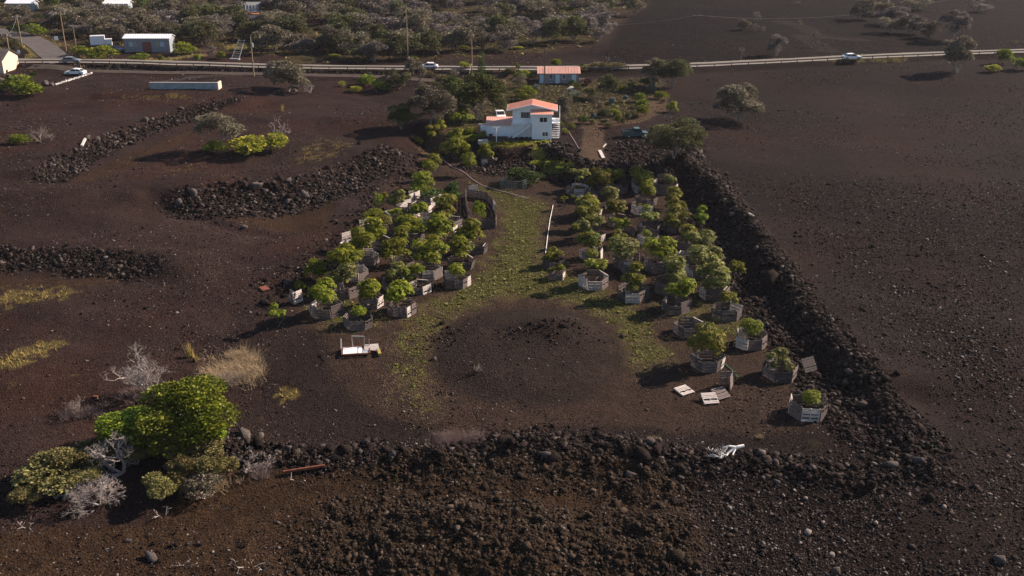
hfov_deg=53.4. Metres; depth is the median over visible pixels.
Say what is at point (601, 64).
garden shrub
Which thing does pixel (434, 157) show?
mango tree
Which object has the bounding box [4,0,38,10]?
white roofed house
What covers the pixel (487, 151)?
mango tree
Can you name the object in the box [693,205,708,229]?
mango tree
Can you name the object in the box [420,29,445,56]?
scrub tree
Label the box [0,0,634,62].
slope undergrowth
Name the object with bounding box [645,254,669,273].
pallet pen
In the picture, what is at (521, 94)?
garden shrub
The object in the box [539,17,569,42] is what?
scrub tree
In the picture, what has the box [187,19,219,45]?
scrub tree
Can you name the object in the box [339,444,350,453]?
lava boulder
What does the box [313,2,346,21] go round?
scrub tree
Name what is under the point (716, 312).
pallet pen
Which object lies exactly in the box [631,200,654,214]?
pallet pen
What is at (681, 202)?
mango tree
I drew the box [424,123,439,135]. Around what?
garden shrub
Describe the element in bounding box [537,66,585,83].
farm house
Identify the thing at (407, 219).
mango tree
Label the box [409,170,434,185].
mango tree
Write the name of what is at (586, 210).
mango tree
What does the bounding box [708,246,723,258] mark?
mango tree
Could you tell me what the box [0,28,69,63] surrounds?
side road
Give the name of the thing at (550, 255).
mango tree
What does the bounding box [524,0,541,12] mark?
scrub tree
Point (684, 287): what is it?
mango tree
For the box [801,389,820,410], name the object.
mango tree
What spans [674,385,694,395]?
wooden pallet
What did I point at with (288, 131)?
dead tree
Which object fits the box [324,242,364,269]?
mango tree
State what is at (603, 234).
pallet pen
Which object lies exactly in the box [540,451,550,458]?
lava boulder
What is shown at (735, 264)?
mango tree
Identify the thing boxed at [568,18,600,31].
scrub tree
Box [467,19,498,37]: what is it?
scrub tree
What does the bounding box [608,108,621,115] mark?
garden shrub
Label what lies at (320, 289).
mango tree
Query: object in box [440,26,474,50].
scrub tree
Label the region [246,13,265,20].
shipping container
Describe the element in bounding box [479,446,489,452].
lava boulder
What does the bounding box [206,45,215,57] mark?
garden shrub
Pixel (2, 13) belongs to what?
scrub tree
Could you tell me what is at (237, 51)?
metal ladder frame
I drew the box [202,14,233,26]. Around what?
scrub tree
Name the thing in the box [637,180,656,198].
mango tree
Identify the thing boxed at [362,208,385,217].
garden shrub
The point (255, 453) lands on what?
lava boulder
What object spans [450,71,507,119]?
shade tree
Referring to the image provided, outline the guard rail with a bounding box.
[18,50,1023,70]
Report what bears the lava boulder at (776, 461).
on the ground at (342, 382)
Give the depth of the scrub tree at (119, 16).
290.01 m
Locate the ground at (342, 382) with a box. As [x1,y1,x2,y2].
[0,0,1023,575]
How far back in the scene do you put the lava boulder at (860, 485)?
81.44 m
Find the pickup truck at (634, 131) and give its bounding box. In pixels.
[622,127,647,137]
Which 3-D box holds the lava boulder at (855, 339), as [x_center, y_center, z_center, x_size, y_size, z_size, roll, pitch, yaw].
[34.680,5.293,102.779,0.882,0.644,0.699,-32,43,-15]
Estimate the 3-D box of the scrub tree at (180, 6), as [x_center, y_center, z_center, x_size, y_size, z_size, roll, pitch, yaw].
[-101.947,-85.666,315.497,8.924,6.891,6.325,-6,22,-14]
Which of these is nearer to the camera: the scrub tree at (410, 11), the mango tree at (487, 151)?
the mango tree at (487, 151)
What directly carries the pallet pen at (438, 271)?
on the ground at (342, 382)
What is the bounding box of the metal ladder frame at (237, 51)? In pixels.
[229,39,244,59]
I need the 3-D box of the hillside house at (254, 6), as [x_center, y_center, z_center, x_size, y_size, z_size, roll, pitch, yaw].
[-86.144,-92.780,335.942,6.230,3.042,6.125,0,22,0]
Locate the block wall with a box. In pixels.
[149,81,221,89]
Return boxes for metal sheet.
[259,285,269,290]
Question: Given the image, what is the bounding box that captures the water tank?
[609,97,614,103]
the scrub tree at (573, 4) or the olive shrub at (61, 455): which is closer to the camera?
the olive shrub at (61, 455)
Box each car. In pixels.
[60,56,81,62]
[64,68,86,74]
[108,45,124,51]
[423,62,437,68]
[494,110,505,116]
[841,53,862,59]
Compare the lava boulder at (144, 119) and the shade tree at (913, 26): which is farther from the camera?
the shade tree at (913, 26)
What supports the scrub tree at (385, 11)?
on the ground at (342, 382)
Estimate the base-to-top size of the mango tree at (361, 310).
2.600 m
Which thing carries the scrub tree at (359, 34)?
on the ground at (342, 382)
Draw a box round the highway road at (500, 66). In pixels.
[18,49,1023,69]
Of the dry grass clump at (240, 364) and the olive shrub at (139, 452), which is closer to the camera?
the olive shrub at (139, 452)
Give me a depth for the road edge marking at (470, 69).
236.41 m
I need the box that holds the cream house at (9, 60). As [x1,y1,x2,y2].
[0,48,19,73]
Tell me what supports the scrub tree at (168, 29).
on the ground at (342, 382)
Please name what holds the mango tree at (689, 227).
on the ground at (342, 382)
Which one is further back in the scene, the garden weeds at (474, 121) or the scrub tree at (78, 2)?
the scrub tree at (78, 2)
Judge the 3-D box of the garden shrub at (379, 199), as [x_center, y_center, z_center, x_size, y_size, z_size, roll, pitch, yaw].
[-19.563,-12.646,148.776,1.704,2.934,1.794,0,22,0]
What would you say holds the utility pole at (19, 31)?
on the ground at (342, 382)
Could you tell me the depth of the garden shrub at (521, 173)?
162.33 m
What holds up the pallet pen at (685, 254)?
on the ground at (342, 382)
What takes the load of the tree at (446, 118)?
on the ground at (342, 382)
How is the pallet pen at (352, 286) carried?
on the ground at (342, 382)
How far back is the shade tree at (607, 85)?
211.87 m
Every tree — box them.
[0,9,9,19]
[3,4,25,21]
[3,14,31,24]
[7,4,41,22]
[27,126,54,141]
[32,12,51,23]
[44,0,61,5]
[47,3,73,15]
[48,10,66,23]
[50,12,71,27]
[55,482,92,499]
[61,9,92,34]
[62,472,126,518]
[63,6,93,22]
[66,395,84,415]
[67,21,91,36]
[71,0,103,11]
[74,0,97,11]
[74,429,139,491]
[80,1,112,15]
[83,16,107,32]
[87,15,112,34]
[93,405,153,447]
[94,6,126,18]
[98,341,183,391]
[102,5,120,21]
[102,18,134,42]
[111,18,133,32]
[114,14,126,28]
[117,5,145,15]
[126,11,149,33]
[129,374,240,459]
[133,15,161,33]
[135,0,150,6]
[144,13,168,24]
[146,0,171,13]
[151,9,182,23]
[151,21,174,33]
[154,0,176,13]
[155,22,179,33]
[170,20,188,29]
[171,21,199,40]
[172,1,188,14]
[176,6,198,17]
[180,16,208,22]
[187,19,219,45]
[187,19,231,41]
[190,5,218,16]
[190,112,246,151]
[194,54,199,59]
[196,0,221,17]
[200,3,222,16]
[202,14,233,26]
[207,422,227,439]
[209,13,232,35]
[211,0,229,4]
[214,4,243,18]
[217,0,249,12]
[227,17,245,28]
[229,11,248,31]
[231,447,276,474]
[239,20,274,34]
[245,10,263,28]
[250,31,290,47]
[257,9,281,20]
[257,24,290,52]
[259,0,273,9]
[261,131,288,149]
[262,60,309,91]
[265,11,283,28]
[268,116,290,138]
[268,302,286,326]
[269,0,305,14]
[270,14,310,34]
[274,1,303,18]
[279,29,315,44]
[283,38,313,51]
[294,0,317,18]
[297,10,311,18]
[299,84,314,92]
[306,277,337,313]
[310,0,333,16]
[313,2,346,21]
[315,25,342,51]
[321,12,356,32]
[321,33,363,53]
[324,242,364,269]
[324,262,357,294]
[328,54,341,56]
[329,21,354,49]
[332,0,359,11]
[337,29,370,56]
[338,6,367,15]
[344,38,392,59]
[346,12,376,31]
[349,20,373,42]
[350,226,375,253]
[350,305,365,322]
[352,0,371,8]
[352,57,363,61]
[353,20,391,37]
[356,40,388,61]
[356,278,381,305]
[357,0,384,16]
[360,216,386,244]
[362,23,389,39]
[369,0,402,16]
[369,13,396,23]
[369,17,390,29]
[374,214,391,230]
[375,8,402,17]
[381,236,410,261]
[382,34,411,58]
[383,279,413,312]
[384,260,404,279]
[385,189,406,204]
[386,28,415,50]
[387,103,417,128]
[387,208,402,216]
[388,18,415,37]
[389,0,407,16]
[389,68,411,89]
[391,6,432,35]
[391,224,410,246]
[394,213,426,232]
[400,263,425,287]
[404,0,419,6]
[404,56,426,81]
[407,81,456,123]
[408,10,429,33]
[408,33,429,51]
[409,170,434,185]
[409,238,449,275]
[410,1,432,11]
[410,201,427,218]
[418,0,437,7]
[419,212,455,239]
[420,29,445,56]
[421,159,437,179]
[424,12,447,30]
[424,234,443,248]
[426,10,441,24]
[427,153,441,172]
[429,193,465,223]
[430,81,442,94]
[432,147,447,154]
[435,25,459,31]
[435,74,446,83]
[438,22,460,32]
[439,11,467,23]
[439,135,471,160]
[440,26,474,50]
[443,75,463,104]
[443,113,452,123]
[445,235,474,265]
[446,0,463,13]
[446,105,474,124]
[446,127,462,137]
[446,262,465,282]
[448,218,485,245]
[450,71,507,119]
[457,45,468,48]
[461,152,476,175]
[467,16,498,37]
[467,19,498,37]
[468,23,495,49]
[470,5,502,20]
[474,363,482,371]
[477,51,486,83]
[477,130,486,137]
[478,142,494,160]
[480,0,501,12]
[484,0,508,3]
[485,13,511,41]
[487,88,507,114]
[488,31,517,51]
[491,2,515,19]
[491,17,529,47]
[503,67,517,72]
[507,0,525,15]
[511,73,526,87]
[512,16,541,35]
[522,0,547,13]
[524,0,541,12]
[524,0,555,11]
[524,20,543,42]
[526,12,556,26]
[531,1,573,16]
[531,42,545,45]
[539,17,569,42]
[541,246,563,260]
[542,13,568,27]
[547,263,565,273]
[550,58,561,65]
[553,91,572,121]
[559,196,567,208]
[561,14,590,40]
[566,6,579,11]
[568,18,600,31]
[569,0,592,10]
[569,168,590,182]
[571,223,578,245]
[573,185,584,192]
[574,194,599,208]
[574,205,601,221]
[575,2,605,15]
[576,214,606,233]
[576,231,602,253]
[579,10,618,31]
[580,87,595,97]
[583,0,618,8]
[583,248,607,285]
[584,2,609,12]
[584,167,611,191]
[587,20,612,40]
[591,94,602,109]
[596,73,619,98]
[600,186,619,200]
[604,168,624,185]
[605,199,627,223]
[606,236,639,262]
[608,228,627,240]
[609,217,631,231]
[618,85,625,91]
[619,0,646,15]
[620,260,646,293]
[627,79,634,88]
[629,165,654,187]
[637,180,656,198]
[638,77,657,84]
[640,204,659,228]
[640,236,676,268]
[641,57,664,84]
[641,229,651,240]
[643,116,708,158]
[654,58,693,87]
[662,203,694,227]
[662,254,686,287]
[663,174,676,187]
[663,277,696,309]
[664,186,682,201]
[664,198,687,212]
[678,223,696,242]
[683,228,716,248]
[684,321,726,362]
[687,244,723,268]
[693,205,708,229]
[695,260,731,289]
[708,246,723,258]
[713,82,765,121]
[719,290,738,315]
[729,260,745,282]
[736,19,751,29]
[737,47,744,57]
[738,317,763,343]
[752,24,758,30]
[754,11,761,21]
[765,347,794,374]
[767,34,788,55]
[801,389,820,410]
[849,0,877,19]
[874,0,893,11]
[877,17,907,32]
[879,6,910,17]
[896,14,926,33]
[901,0,934,9]
[916,21,941,37]
[938,9,972,39]
[943,35,976,72]
[964,0,994,11]
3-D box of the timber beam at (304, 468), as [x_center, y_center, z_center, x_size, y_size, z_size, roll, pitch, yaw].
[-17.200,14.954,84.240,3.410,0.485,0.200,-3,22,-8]
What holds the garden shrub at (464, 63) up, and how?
on the ground at (342, 382)
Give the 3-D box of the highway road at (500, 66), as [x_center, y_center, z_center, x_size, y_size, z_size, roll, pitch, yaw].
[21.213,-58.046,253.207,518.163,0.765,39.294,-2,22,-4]
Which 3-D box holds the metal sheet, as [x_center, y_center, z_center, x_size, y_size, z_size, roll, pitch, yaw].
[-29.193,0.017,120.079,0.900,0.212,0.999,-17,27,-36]
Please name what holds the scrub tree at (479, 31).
on the ground at (342, 382)
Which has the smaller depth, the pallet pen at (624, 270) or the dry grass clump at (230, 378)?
the dry grass clump at (230, 378)
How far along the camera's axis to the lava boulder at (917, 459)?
83.65 m
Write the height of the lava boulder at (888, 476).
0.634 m
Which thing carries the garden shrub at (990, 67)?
on the ground at (342, 382)
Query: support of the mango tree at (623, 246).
on the ground at (342, 382)
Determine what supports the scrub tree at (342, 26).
on the ground at (342, 382)
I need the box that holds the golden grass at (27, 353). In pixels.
[0,93,338,399]
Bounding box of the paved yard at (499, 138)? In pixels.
[484,136,514,140]
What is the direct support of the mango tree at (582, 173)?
on the ground at (342, 382)
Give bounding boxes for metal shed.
[122,34,175,52]
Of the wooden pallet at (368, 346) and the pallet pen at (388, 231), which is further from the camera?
the pallet pen at (388, 231)
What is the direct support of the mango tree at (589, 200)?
on the ground at (342, 382)
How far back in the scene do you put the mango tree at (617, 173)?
158.26 m
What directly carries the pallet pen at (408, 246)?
on the ground at (342, 382)
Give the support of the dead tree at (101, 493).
on the ground at (342, 382)
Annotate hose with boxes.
[441,156,527,198]
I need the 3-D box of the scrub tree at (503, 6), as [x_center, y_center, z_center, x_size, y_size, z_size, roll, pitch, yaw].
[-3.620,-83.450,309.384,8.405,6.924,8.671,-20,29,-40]
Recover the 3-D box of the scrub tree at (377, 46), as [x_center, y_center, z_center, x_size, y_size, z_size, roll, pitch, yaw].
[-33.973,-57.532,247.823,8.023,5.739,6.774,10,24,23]
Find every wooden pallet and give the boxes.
[288,289,295,304]
[292,289,302,304]
[341,231,351,242]
[364,344,378,350]
[400,201,407,208]
[409,193,415,202]
[468,184,477,193]
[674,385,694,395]
[700,392,719,404]
[710,386,730,400]
[719,371,735,382]
[729,371,732,390]
[800,356,816,372]
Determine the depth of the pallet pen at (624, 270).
125.86 m
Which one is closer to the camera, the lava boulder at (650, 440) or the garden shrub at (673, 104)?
the lava boulder at (650, 440)
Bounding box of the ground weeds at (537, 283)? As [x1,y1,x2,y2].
[307,182,761,414]
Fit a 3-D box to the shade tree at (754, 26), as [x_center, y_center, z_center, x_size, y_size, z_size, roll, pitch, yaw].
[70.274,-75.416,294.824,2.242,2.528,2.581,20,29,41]
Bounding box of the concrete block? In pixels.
[478,139,487,143]
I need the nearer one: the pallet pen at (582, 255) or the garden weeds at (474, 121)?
the pallet pen at (582, 255)
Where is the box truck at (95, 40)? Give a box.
[89,35,112,47]
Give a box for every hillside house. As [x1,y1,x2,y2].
[102,0,132,7]
[241,2,260,11]
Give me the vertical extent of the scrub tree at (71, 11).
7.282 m
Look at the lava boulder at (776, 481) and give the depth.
82.62 m
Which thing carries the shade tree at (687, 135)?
on the ground at (342, 382)
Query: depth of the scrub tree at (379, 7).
311.91 m
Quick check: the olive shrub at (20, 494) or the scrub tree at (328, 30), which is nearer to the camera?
the olive shrub at (20, 494)
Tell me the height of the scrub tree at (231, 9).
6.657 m
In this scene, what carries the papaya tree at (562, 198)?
on the ground at (342, 382)
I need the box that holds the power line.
[700,3,928,18]
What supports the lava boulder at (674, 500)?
on the ground at (342, 382)
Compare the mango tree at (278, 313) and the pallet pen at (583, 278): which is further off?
the pallet pen at (583, 278)
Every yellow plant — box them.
[183,343,194,357]
[192,352,198,361]
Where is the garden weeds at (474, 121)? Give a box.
[424,77,660,156]
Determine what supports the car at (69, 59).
on the highway road at (500, 66)
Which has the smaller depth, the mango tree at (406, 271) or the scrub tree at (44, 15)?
the mango tree at (406, 271)
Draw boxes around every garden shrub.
[0,38,20,48]
[0,73,44,95]
[0,79,12,89]
[5,24,29,33]
[7,134,32,143]
[26,23,47,35]
[67,45,89,55]
[83,45,121,58]
[129,52,149,58]
[172,41,197,53]
[190,35,199,40]
[200,140,230,152]
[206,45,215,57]
[215,51,224,58]
[224,134,267,155]
[293,281,306,289]
[303,258,327,279]
[346,86,361,91]
[355,74,375,84]
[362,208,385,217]
[371,79,392,90]
[372,192,383,207]
[375,75,395,90]
[381,192,387,199]
[408,182,434,192]
[415,137,423,143]
[420,189,462,199]
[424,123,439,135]
[426,70,435,76]
[436,119,446,128]
[443,181,459,192]
[446,70,459,77]
[458,61,470,66]
[463,126,476,134]
[465,134,479,141]
[472,200,485,218]
[505,167,545,184]
[512,88,530,100]
[514,70,534,78]
[522,85,537,95]
[529,160,544,165]
[532,84,539,88]
[545,160,554,165]
[555,165,565,168]
[561,128,569,133]
[566,122,575,127]
[571,89,580,97]
[573,82,580,88]
[578,64,593,70]
[578,116,589,123]
[582,78,592,83]
[588,61,611,68]
[596,109,611,117]
[602,122,613,127]
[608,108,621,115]
[609,62,626,67]
[614,99,625,105]
[614,115,621,122]
[621,109,625,122]
[625,112,630,119]
[630,110,639,117]
[631,92,645,100]
[634,99,649,106]
[636,104,650,115]
[645,85,657,92]
[653,91,669,98]
[666,101,676,111]
[984,64,1001,71]
[996,49,1014,63]
[1011,57,1023,69]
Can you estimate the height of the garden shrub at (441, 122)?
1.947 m
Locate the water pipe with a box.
[545,206,552,252]
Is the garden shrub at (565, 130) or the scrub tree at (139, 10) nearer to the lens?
the garden shrub at (565, 130)
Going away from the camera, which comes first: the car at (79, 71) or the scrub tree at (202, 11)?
the car at (79, 71)
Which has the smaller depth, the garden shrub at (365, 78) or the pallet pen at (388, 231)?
the pallet pen at (388, 231)
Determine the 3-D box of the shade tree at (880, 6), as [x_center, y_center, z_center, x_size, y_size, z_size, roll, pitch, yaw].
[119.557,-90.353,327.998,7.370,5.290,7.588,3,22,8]
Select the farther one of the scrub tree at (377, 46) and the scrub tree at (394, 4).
the scrub tree at (394, 4)
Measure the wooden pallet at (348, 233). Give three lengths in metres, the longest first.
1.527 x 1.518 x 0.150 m
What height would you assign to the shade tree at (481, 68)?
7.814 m
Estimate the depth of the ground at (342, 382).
119.62 m
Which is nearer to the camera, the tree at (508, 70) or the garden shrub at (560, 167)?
the garden shrub at (560, 167)
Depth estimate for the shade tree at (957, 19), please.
276.64 m
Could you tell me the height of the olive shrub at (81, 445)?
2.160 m
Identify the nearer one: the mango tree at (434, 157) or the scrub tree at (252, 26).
the mango tree at (434, 157)
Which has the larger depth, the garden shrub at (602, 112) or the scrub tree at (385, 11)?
the scrub tree at (385, 11)
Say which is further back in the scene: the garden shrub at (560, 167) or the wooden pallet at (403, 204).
the garden shrub at (560, 167)
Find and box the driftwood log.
[708,444,744,457]
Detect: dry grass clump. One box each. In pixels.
[57,398,112,420]
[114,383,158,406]
[177,466,247,498]
[193,342,277,390]
[212,370,247,384]
[221,347,264,363]
[247,459,272,481]
[419,427,498,452]
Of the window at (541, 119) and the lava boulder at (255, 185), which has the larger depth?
the window at (541, 119)
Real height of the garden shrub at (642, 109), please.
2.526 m
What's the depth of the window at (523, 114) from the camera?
180.11 m
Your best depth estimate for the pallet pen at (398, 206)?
147.13 m
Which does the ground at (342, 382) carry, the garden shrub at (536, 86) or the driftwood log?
the garden shrub at (536, 86)
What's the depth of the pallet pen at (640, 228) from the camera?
140.54 m
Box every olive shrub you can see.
[5,480,46,504]
[8,459,78,495]
[26,446,78,475]
[63,464,102,488]
[70,438,125,466]
[116,441,153,464]
[139,420,186,457]
[141,471,183,500]
[164,454,199,487]
[175,424,224,457]
[179,471,223,500]
[189,447,239,476]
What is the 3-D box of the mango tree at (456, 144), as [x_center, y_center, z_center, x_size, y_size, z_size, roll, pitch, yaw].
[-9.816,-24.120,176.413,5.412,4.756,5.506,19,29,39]
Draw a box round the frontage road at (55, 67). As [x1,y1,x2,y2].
[26,64,464,85]
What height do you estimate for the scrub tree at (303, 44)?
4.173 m
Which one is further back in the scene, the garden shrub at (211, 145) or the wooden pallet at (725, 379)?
the garden shrub at (211, 145)
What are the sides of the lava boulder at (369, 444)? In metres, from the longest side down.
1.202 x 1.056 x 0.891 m
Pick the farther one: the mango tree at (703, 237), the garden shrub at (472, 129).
the garden shrub at (472, 129)
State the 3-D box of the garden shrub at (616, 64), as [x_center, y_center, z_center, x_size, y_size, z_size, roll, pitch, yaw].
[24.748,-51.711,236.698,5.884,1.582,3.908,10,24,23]
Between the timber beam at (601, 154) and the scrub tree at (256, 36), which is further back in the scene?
the scrub tree at (256, 36)
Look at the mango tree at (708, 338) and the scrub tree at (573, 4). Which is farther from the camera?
the scrub tree at (573, 4)
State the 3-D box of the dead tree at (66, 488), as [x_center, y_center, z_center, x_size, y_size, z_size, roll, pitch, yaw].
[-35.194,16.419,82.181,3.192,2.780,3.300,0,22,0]
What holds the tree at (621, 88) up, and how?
on the ground at (342, 382)
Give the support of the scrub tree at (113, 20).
on the ground at (342, 382)
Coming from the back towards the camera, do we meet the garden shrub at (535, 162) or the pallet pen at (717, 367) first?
the garden shrub at (535, 162)
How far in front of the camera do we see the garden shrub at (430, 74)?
230.32 m
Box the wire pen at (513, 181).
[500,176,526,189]
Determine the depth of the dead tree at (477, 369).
99.88 m
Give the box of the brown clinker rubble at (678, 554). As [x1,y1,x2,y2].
[262,437,725,575]
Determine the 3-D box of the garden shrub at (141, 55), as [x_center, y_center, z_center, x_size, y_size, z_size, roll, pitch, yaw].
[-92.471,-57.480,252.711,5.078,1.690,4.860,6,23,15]
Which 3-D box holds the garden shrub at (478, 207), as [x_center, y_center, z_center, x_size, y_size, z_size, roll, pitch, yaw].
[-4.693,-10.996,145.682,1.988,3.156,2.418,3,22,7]
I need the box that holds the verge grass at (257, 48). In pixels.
[20,9,902,72]
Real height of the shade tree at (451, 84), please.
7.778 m
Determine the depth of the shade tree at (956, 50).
234.70 m
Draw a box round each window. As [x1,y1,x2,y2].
[521,112,529,117]
[539,117,546,121]
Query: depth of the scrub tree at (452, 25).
287.01 m
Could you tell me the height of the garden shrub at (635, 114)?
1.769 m
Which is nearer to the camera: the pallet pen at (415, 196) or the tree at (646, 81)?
the pallet pen at (415, 196)
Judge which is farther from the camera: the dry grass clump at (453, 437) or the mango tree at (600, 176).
the mango tree at (600, 176)
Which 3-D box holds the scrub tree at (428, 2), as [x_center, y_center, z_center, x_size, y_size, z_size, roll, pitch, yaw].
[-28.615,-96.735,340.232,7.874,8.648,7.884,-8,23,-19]
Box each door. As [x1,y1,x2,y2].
[142,42,151,51]
[540,74,543,83]
[555,74,559,83]
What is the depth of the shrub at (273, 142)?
171.19 m
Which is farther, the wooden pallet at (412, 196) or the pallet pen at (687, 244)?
the wooden pallet at (412, 196)
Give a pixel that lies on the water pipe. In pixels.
(548, 230)
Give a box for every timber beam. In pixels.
[283,464,324,473]
[598,150,604,158]
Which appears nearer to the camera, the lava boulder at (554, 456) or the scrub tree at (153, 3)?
the lava boulder at (554, 456)
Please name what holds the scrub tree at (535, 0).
on the ground at (342, 382)
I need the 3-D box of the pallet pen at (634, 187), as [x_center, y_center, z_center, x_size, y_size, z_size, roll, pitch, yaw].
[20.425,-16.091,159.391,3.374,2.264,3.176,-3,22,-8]
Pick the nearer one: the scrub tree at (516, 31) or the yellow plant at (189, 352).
the yellow plant at (189, 352)
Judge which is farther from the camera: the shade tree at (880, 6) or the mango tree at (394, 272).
the shade tree at (880, 6)
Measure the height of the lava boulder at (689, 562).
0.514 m
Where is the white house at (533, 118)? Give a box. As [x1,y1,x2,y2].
[480,99,559,139]
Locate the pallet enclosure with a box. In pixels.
[465,189,495,228]
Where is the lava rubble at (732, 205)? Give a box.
[0,63,962,495]
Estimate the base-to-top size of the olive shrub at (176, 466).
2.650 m
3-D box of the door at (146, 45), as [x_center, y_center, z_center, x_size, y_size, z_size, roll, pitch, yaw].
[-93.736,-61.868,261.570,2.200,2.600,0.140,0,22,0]
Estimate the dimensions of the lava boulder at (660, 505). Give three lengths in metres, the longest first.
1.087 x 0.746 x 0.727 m
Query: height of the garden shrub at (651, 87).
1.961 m
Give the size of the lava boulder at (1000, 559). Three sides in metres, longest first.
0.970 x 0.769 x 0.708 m
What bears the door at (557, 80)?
in the farm house at (559, 74)
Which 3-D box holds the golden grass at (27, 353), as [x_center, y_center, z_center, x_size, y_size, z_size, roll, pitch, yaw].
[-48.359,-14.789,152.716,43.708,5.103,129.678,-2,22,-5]
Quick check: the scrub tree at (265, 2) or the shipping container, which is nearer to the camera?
the shipping container
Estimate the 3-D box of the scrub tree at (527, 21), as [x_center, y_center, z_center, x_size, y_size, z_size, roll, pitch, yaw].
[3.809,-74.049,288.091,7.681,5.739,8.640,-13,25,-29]
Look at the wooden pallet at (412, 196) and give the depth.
152.60 m
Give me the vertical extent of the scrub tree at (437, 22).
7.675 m
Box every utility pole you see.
[16,15,22,45]
[55,7,67,55]
[250,36,254,75]
[406,9,407,57]
[471,39,472,71]
[543,49,544,98]
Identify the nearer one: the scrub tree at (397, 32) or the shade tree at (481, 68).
the shade tree at (481, 68)
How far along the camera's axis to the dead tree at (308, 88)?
217.96 m
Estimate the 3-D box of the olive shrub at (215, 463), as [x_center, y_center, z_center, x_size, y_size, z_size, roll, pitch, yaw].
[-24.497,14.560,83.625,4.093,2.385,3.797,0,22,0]
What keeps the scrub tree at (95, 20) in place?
on the ground at (342, 382)
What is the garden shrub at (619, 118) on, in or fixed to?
on the ground at (342, 382)
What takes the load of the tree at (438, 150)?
on the ground at (342, 382)
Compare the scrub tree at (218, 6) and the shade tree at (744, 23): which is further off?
the scrub tree at (218, 6)
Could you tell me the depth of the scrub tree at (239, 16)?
292.92 m
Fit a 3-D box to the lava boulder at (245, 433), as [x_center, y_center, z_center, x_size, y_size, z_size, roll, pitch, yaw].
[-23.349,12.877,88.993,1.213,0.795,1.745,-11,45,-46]
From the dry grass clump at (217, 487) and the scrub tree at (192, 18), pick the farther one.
the scrub tree at (192, 18)
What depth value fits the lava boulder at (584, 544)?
74.57 m
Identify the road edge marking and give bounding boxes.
[94,53,980,69]
[120,49,1010,65]
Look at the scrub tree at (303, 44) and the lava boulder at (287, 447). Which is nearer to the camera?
the lava boulder at (287, 447)
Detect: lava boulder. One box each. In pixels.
[62,154,70,158]
[141,117,148,121]
[144,550,157,562]
[175,198,182,206]
[188,188,197,196]
[238,427,250,439]
[242,182,248,188]
[247,450,262,458]
[250,182,262,188]
[253,435,262,446]
[258,298,271,305]
[283,193,297,198]
[284,445,291,450]
[299,189,309,197]
[323,445,336,451]
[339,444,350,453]
[363,442,374,448]
[382,445,390,453]
[388,450,397,458]
[398,446,409,452]
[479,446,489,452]
[498,435,508,443]
[507,438,514,445]
[534,425,540,430]
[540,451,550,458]
[546,451,561,464]
[560,445,572,450]
[566,523,574,531]
[569,543,580,550]
[579,541,587,547]
[585,511,594,518]
[605,442,613,448]
[617,550,626,558]
[625,471,635,475]
[634,444,652,463]
[644,437,654,444]
[651,462,660,469]
[652,445,661,455]
[655,501,664,508]
[670,497,677,504]
[675,463,687,471]
[677,475,684,480]
[684,529,689,535]
[686,559,692,566]
[694,560,701,569]
[759,269,778,287]
[773,458,778,465]
[773,479,779,484]
[850,463,858,471]
[852,336,857,343]
[856,482,865,488]
[865,480,877,489]
[881,375,889,382]
[882,461,898,467]
[885,474,892,479]
[892,474,898,479]
[893,371,900,375]
[911,457,924,462]
[925,492,934,502]
[992,554,1005,563]
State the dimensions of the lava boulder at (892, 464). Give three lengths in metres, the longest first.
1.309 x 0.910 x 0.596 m
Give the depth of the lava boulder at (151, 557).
74.29 m
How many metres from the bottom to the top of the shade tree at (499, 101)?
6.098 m
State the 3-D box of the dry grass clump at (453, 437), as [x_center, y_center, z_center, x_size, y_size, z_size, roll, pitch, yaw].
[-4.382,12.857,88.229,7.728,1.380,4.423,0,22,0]
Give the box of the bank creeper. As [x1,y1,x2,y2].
[488,139,571,171]
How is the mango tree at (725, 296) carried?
on the ground at (342, 382)
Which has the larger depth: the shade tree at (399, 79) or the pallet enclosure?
the shade tree at (399, 79)
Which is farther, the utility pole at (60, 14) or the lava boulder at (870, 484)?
the utility pole at (60, 14)
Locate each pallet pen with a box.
[308,296,342,319]
[331,281,359,299]
[343,310,372,330]
[348,265,368,282]
[353,250,379,265]
[358,292,383,308]
[366,235,388,250]
[379,224,395,238]
[381,275,403,291]
[385,209,412,224]
[386,297,416,317]
[389,254,414,267]
[394,203,415,214]
[401,239,418,254]
[407,228,424,242]
[408,188,441,203]
[409,200,431,213]
[409,278,431,294]
[413,262,442,280]
[415,212,429,222]
[437,249,445,257]
[439,235,450,247]
[443,270,470,289]
[446,216,464,231]
[446,254,475,270]
[466,241,487,254]
[480,155,493,164]
[543,257,565,268]
[548,270,564,280]
[566,183,588,196]
[578,269,608,290]
[579,246,603,259]
[583,223,600,230]
[588,186,605,197]
[594,231,605,240]
[605,197,626,208]
[607,174,627,193]
[607,213,626,227]
[612,252,644,269]
[617,282,649,303]
[618,226,634,236]
[622,264,640,273]
[631,178,651,193]
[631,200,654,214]
[635,194,657,204]
[637,221,660,234]
[637,232,658,245]
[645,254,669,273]
[653,173,677,194]
[654,275,678,295]
[661,220,683,232]
[662,293,691,314]
[673,236,690,249]
[673,316,705,338]
[677,250,698,264]
[684,262,708,279]
[690,350,725,372]
[699,283,729,300]
[711,301,742,321]
[735,328,767,350]
[762,358,798,383]
[788,393,827,422]
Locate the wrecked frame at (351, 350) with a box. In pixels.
[341,336,369,355]

